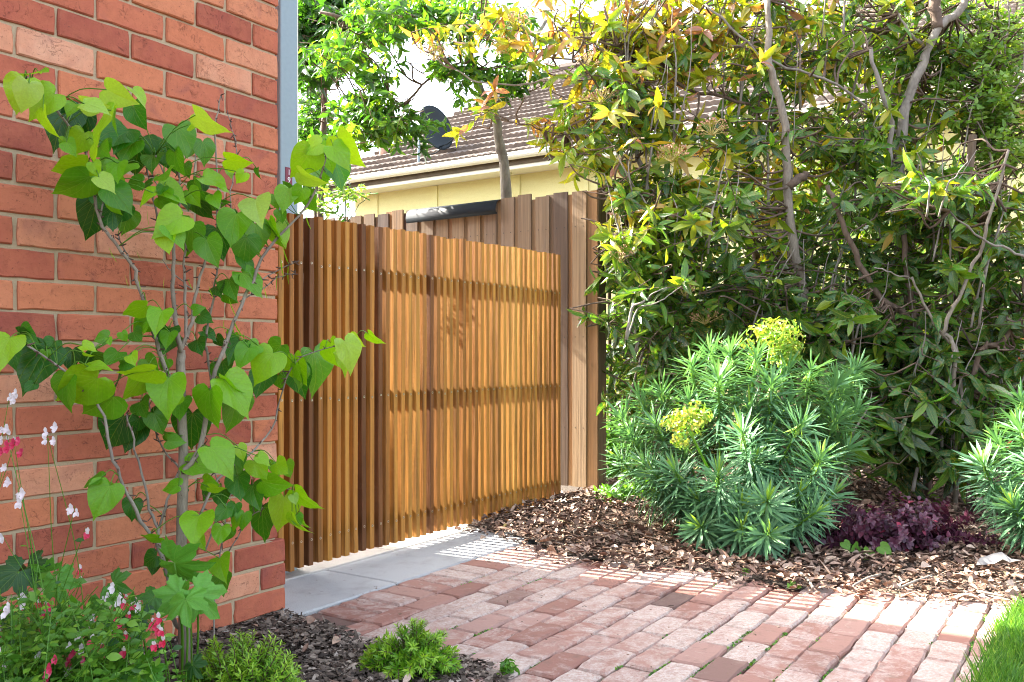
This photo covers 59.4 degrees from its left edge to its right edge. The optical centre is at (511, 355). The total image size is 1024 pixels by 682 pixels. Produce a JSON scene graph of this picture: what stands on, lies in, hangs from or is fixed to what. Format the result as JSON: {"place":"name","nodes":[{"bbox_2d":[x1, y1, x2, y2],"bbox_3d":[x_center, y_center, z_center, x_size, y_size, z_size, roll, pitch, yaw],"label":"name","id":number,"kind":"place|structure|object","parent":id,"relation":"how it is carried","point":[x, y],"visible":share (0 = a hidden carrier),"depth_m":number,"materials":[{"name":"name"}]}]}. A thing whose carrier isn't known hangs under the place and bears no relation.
{"place":"outdoors","nodes":[
{"label":"outdoors","id":0,"kind":"place"},
{"bbox_2d":[162,628,391,681],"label":"front bed","id":1,"kind":"object","parent":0,"point":[322,648],"visible":0.16,"depth_m":2.82,"materials":[{"name":"soil"}]},
{"bbox_2d":[0,388,186,681],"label":"flowering salvia","id":2,"kind":"object","parent":1,"relation":"on","point":[96,654],"visible":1,"depth_m":1.82,"materials":[{"name":"green plant"}]},
{"bbox_2d":[0,67,385,674],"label":"redbud tree","id":3,"kind":"object","parent":1,"relation":"on","point":[100,189],"visible":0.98,"depth_m":2.45,"materials":[{"name":"green plant"}]},
{"bbox_2d":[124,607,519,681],"bbox_3d":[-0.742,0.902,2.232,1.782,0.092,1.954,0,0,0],"label":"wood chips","id":4,"kind":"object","parent":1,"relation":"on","point":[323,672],"visible":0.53,"depth_m":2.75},
{"bbox_2d":[0,535,227,681],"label":"lobed leaf plant","id":5,"kind":"object","parent":4,"relation":"on","point":[174,597],"visible":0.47,"depth_m":2.16,"materials":[{"name":"green plant"}]},
{"bbox_2d":[181,628,305,681],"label":"shrub","id":6,"kind":"object","parent":4,"relation":"on","point":[245,664],"visible":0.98,"depth_m":2.24,"materials":[{"name":"green plant"}]},
{"bbox_2d":[192,616,478,681],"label":"fallen leaves","id":7,"kind":"object","parent":4,"relation":"on","point":[311,619],"visible":0.5,"depth_m":2.79,"materials":[{"name":"brown plant"}]},
{"bbox_2d":[357,617,462,681],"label":"shrub","id":8,"kind":"object","parent":1,"relation":"on","point":[421,651],"visible":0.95,"depth_m":2.56,"materials":[{"name":"green plant"}]},
{"bbox_2d":[299,176,377,221],"bbox_3d":[-0.989,-0.098,5.103,0.477,2.017,0.417,0,0,0],"label":"sapling","id":9,"kind":"object","parent":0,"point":[348,192],"visible":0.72,"depth_m":5.08,"materials":[{"name":"green plant"}]},
{"bbox_2d":[204,493,578,643],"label":"concrete path","id":10,"kind":"structure","parent":0,"point":[359,573],"depth_m":3.93,"materials":[{"name":"grey concrete"}]},
{"bbox_2d":[275,0,297,572],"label":"steel post","id":11,"kind":"object","parent":10,"relation":"on","point":[287,79],"visible":0.15,"depth_m":3.81,"materials":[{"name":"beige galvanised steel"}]},
{"bbox_2d":[285,167,291,184],"bbox_3d":[-0.949,-0.742,3.816,0.003,0.112,0.038,0,0,33],"label":"number label","id":12,"kind":"object","parent":11,"relation":"attached to","point":[287,174],"visible":0.56,"depth_m":3.81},
{"bbox_2d":[275,213,560,571],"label":"slatted gate","id":13,"kind":"structure","parent":11,"relation":"attached to","point":[439,410],"depth_m":4.38,"materials":[{"name":"brown wood"}]},
{"bbox_2d":[298,0,848,219],"label":"sky","id":14,"kind":"structure","parent":0,"point":[433,93],"materials":[{"name":"white"}]},
{"bbox_2d":[561,437,689,494],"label":"ground","id":15,"kind":"structure","parent":0,"point":[568,488],"depth_m":6.66,"materials":[{"name":"soil"}]},
{"bbox_2d":[0,0,284,659],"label":"brick house","id":16,"kind":"structure","parent":15,"relation":"on","point":[62,280],"depth_m":2.69,"materials":[{"name":"brick"}]},
{"bbox_2d":[298,89,338,216],"bbox_3d":[-2.277,-1.083,10.223,0.888,3.986,1.245,0,0,0],"label":"bush","id":17,"kind":"object","parent":15,"relation":"on","point":[308,115],"visible":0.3,"depth_m":9.99,"materials":[{"name":"green plant"}]},
{"bbox_2d":[298,0,420,219],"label":"evergreen tree","id":18,"kind":"object","parent":15,"relation":"on","point":[314,24],"visible":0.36,"depth_m":7.88,"materials":[{"name":"green plant"}]},
{"bbox_2d":[298,0,558,198],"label":"canopy tree","id":19,"kind":"object","parent":15,"relation":"on","point":[363,118],"visible":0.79,"depth_m":6.78,"materials":[{"name":"green plant"}]},
{"bbox_2d":[326,190,605,494],"bbox_3d":[-1.784,-0.061,7.473,5.689,2.082,0.138,0,0,34],"label":"paling fence","id":20,"kind":"object","parent":15,"relation":"on","point":[555,223],"visible":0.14,"depth_m":5.97,"materials":[{"name":"brown wood"}]},
{"bbox_2d":[406,199,500,222],"bbox_3d":[-0.408,-1.037,6.509,0.809,0.111,0.164,0,0,34],"label":"gutter cap","id":21,"kind":"object","parent":20,"relation":"on","point":[453,211],"visible":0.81,"depth_m":6.44,"materials":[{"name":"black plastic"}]},
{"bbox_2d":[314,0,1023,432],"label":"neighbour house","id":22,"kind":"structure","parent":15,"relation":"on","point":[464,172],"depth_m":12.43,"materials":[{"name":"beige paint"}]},
{"bbox_2d":[417,105,459,161],"bbox_3d":[-1.038,-3.152,12.856,0.623,0.895,0.481,0,0,0],"label":"satellite dish","id":23,"kind":"object","parent":22,"relation":"on","point":[438,141],"visible":0.46,"depth_m":12.93,"materials":[{"name":"paint"}]},
{"bbox_2d":[467,443,1023,603],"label":"mulch bed","id":24,"kind":"object","parent":15,"relation":"on","point":[781,582],"visible":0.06,"depth_m":4.17,"materials":[{"name":"wood bark chips"},{"name":"dry leaves"}]},
{"bbox_2d":[399,0,781,463],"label":"shrub","id":25,"kind":"object","parent":24,"relation":"on","point":[630,26],"visible":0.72,"depth_m":6.10,"materials":[{"name":"green plant"}]},
{"bbox_2d":[593,474,656,505],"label":"corner weeds","id":26,"kind":"object","parent":24,"relation":"on","point":[614,492],"visible":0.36,"depth_m":5.45,"materials":[{"name":"green plant"}]},
{"bbox_2d":[606,397,645,480],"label":"tall weeds","id":27,"kind":"object","parent":24,"relation":"on","point":[609,447],"visible":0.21,"depth_m":6.44,"materials":[{"name":"green plant"}]},
{"bbox_2d":[542,6,743,468],"bbox_3d":[0.840,-0.731,5.877,1.204,3.283,1.615,0,0,-13],"label":"shrub","id":28,"kind":"object","parent":24,"relation":"on","point":[644,266],"visible":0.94,"depth_m":5.63,"materials":[{"name":"green plant"}]},
{"bbox_2d":[462,450,1023,606],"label":"bark chips","id":29,"kind":"object","parent":24,"relation":"on","point":[868,568],"visible":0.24,"depth_m":4.02,"materials":[{"name":"brown wood"}]},
{"bbox_2d":[800,572,813,588],"bbox_3d":[1.179,0.897,3.577,0.019,0.015,0.257,0,0,8],"label":"stick","id":30,"kind":"object","parent":29,"relation":"on","point":[808,581],"visible":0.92,"depth_m":3.55,"materials":[{"name":"beige wood"}]},
{"bbox_2d":[853,573,881,585],"bbox_3d":[1.420,0.896,3.587,0.230,0.016,0.012,0,0,-43],"label":"stick","id":31,"kind":"object","parent":29,"relation":"on","point":[866,578],"visible":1,"depth_m":3.58,"materials":[{"name":"beige wood"}]},
{"bbox_2d":[898,574,932,588],"bbox_3d":[1.598,0.897,3.556,0.277,0.013,0.015,0,0,-40],"label":"stick","id":32,"kind":"object","parent":29,"relation":"on","point":[911,582],"visible":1,"depth_m":3.55,"materials":[{"name":"beige wood"}]},
{"bbox_2d":[976,590,1003,596],"bbox_3d":[1.805,0.898,3.383,0.018,0.014,0.108,0,0,-28],"label":"stick","id":33,"kind":"object","parent":29,"relation":"on","point":[990,593],"visible":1,"depth_m":3.39,"materials":[{"name":"beige wood"}]},
{"bbox_2d":[599,316,887,563],"bbox_3d":[1.200,0.411,4.413,1.555,1.222,1.234,0,0,0],"label":"spurge","id":34,"kind":"object","parent":24,"relation":"on","point":[748,514],"visible":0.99,"depth_m":4.34,"materials":[{"name":"green plant"}]},
{"bbox_2d":[649,0,877,483],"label":"shrub","id":35,"kind":"object","parent":24,"relation":"on","point":[770,62],"visible":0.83,"depth_m":5.91,"materials":[{"name":"green plant"}]},
{"bbox_2d":[787,581,801,588],"bbox_3d":[1.107,0.905,3.536,0.064,0.031,0.027,0,0,-13],"label":"clover","id":36,"kind":"object","parent":24,"relation":"on","point":[791,584],"visible":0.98,"depth_m":3.53,"materials":[{"name":"green plant"}]},
{"bbox_2d":[606,149,1023,470],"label":"hedge","id":37,"kind":"object","parent":24,"relation":"on","point":[809,205],"visible":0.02,"depth_m":7.47,"materials":[{"name":"green plant"}]},
{"bbox_2d":[840,539,891,559],"bbox_3d":[1.603,0.886,4.059,0.223,0.094,0.059,0,0,33],"label":"violet plant","id":38,"kind":"object","parent":24,"relation":"on","point":[883,547],"visible":0.84,"depth_m":4.05,"materials":[{"name":"green plant"}]},
{"bbox_2d":[737,185,1023,518],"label":"shrub","id":39,"kind":"object","parent":24,"relation":"on","point":[911,438],"visible":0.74,"depth_m":5.23,"materials":[{"name":"green plant"}]},
{"bbox_2d":[773,0,990,482],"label":"shrub","id":40,"kind":"object","parent":24,"relation":"on","point":[889,133],"visible":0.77,"depth_m":6.16,"materials":[{"name":"green plant"}]},
{"bbox_2d":[793,491,1002,554],"bbox_3d":[1.821,0.822,4.290,1.023,0.336,0.591,0,0,0],"label":"purple shrub","id":41,"kind":"object","parent":24,"relation":"on","point":[901,528],"visible":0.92,"depth_m":4.17,"materials":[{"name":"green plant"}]},
{"bbox_2d":[892,494,941,502],"bbox_3d":[2.503,0.921,5.532,0.316,0.134,0.084,0,0,8],"label":"violet plant","id":42,"kind":"object","parent":24,"relation":"on","point":[934,495],"visible":0.07,"depth_m":5.52,"materials":[{"name":"green plant"}]},
{"bbox_2d":[856,132,1023,510],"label":"shrub","id":43,"kind":"object","parent":24,"relation":"on","point":[968,216],"visible":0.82,"depth_m":5.30,"materials":[{"name":"green plant"}]},
{"bbox_2d":[944,134,976,485],"bbox_3d":[2.990,-0.257,6.000,0.235,2.438,0.050,0,0,0],"label":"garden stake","id":44,"kind":"object","parent":24,"relation":"on","point":[971,148],"visible":0.23,"depth_m":5.99,"materials":[{"name":"brown wood"}]},
{"bbox_2d":[919,0,1023,464],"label":"shrub","id":45,"kind":"object","parent":24,"relation":"on","point":[992,109],"visible":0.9,"depth_m":6.27,"materials":[{"name":"green plant"}]},
{"bbox_2d":[950,376,1023,558],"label":"spurge","id":46,"kind":"object","parent":24,"relation":"on","point":[1010,503],"visible":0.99,"depth_m":4.22,"materials":[{"name":"green plant"}]},
{"bbox_2d":[975,552,1021,566],"bbox_3d":[2.042,0.864,3.769,0.200,0.056,0.068,-11,18,-1],"label":"curled bark","id":47,"kind":"object","parent":24,"relation":"on","point":[998,557],"visible":1,"depth_m":3.78,"materials":[{"name":"white wood"}]},
{"bbox_2d":[266,542,1017,681],"bbox_3d":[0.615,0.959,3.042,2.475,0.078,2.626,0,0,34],"label":"brick path","id":48,"kind":"structure","parent":0,"point":[876,654],"depth_m":3.12,"materials":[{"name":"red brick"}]},
{"bbox_2d":[497,658,519,674],"bbox_3d":[-0.011,0.932,2.619,0.074,0.092,0.091,0,0,-28],"label":"path weed","id":49,"kind":"object","parent":48,"relation":"on","point":[506,664],"visible":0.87,"depth_m":2.60,"materials":[{"name":"green plant"}]},
{"bbox_2d":[320,526,918,681],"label":"path debris","id":50,"kind":"object","parent":48,"relation":"on","point":[632,614],"visible":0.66,"depth_m":3.29,"materials":[{"name":"brown plant"}]},
{"bbox_2d":[451,559,986,681],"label":"moss","id":51,"kind":"object","parent":48,"relation":"on","point":[774,643],"visible":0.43,"depth_m":2.86,"materials":[{"name":"green plant"}]},
{"bbox_2d":[454,524,1016,605],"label":"stray leaves","id":52,"kind":"object","parent":48,"relation":"on","point":[739,579],"visible":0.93,"depth_m":3.61,"materials":[{"name":"brown plant"}]},
{"label":"lawn","id":53,"kind":"structure","parent":0,"visible":0},
{"bbox_2d":[953,592,1023,681],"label":"grass","id":54,"kind":"structure","parent":53,"relation":"on","point":[1009,633],"depth_m":2.69,"materials":[{"name":"green plant"}]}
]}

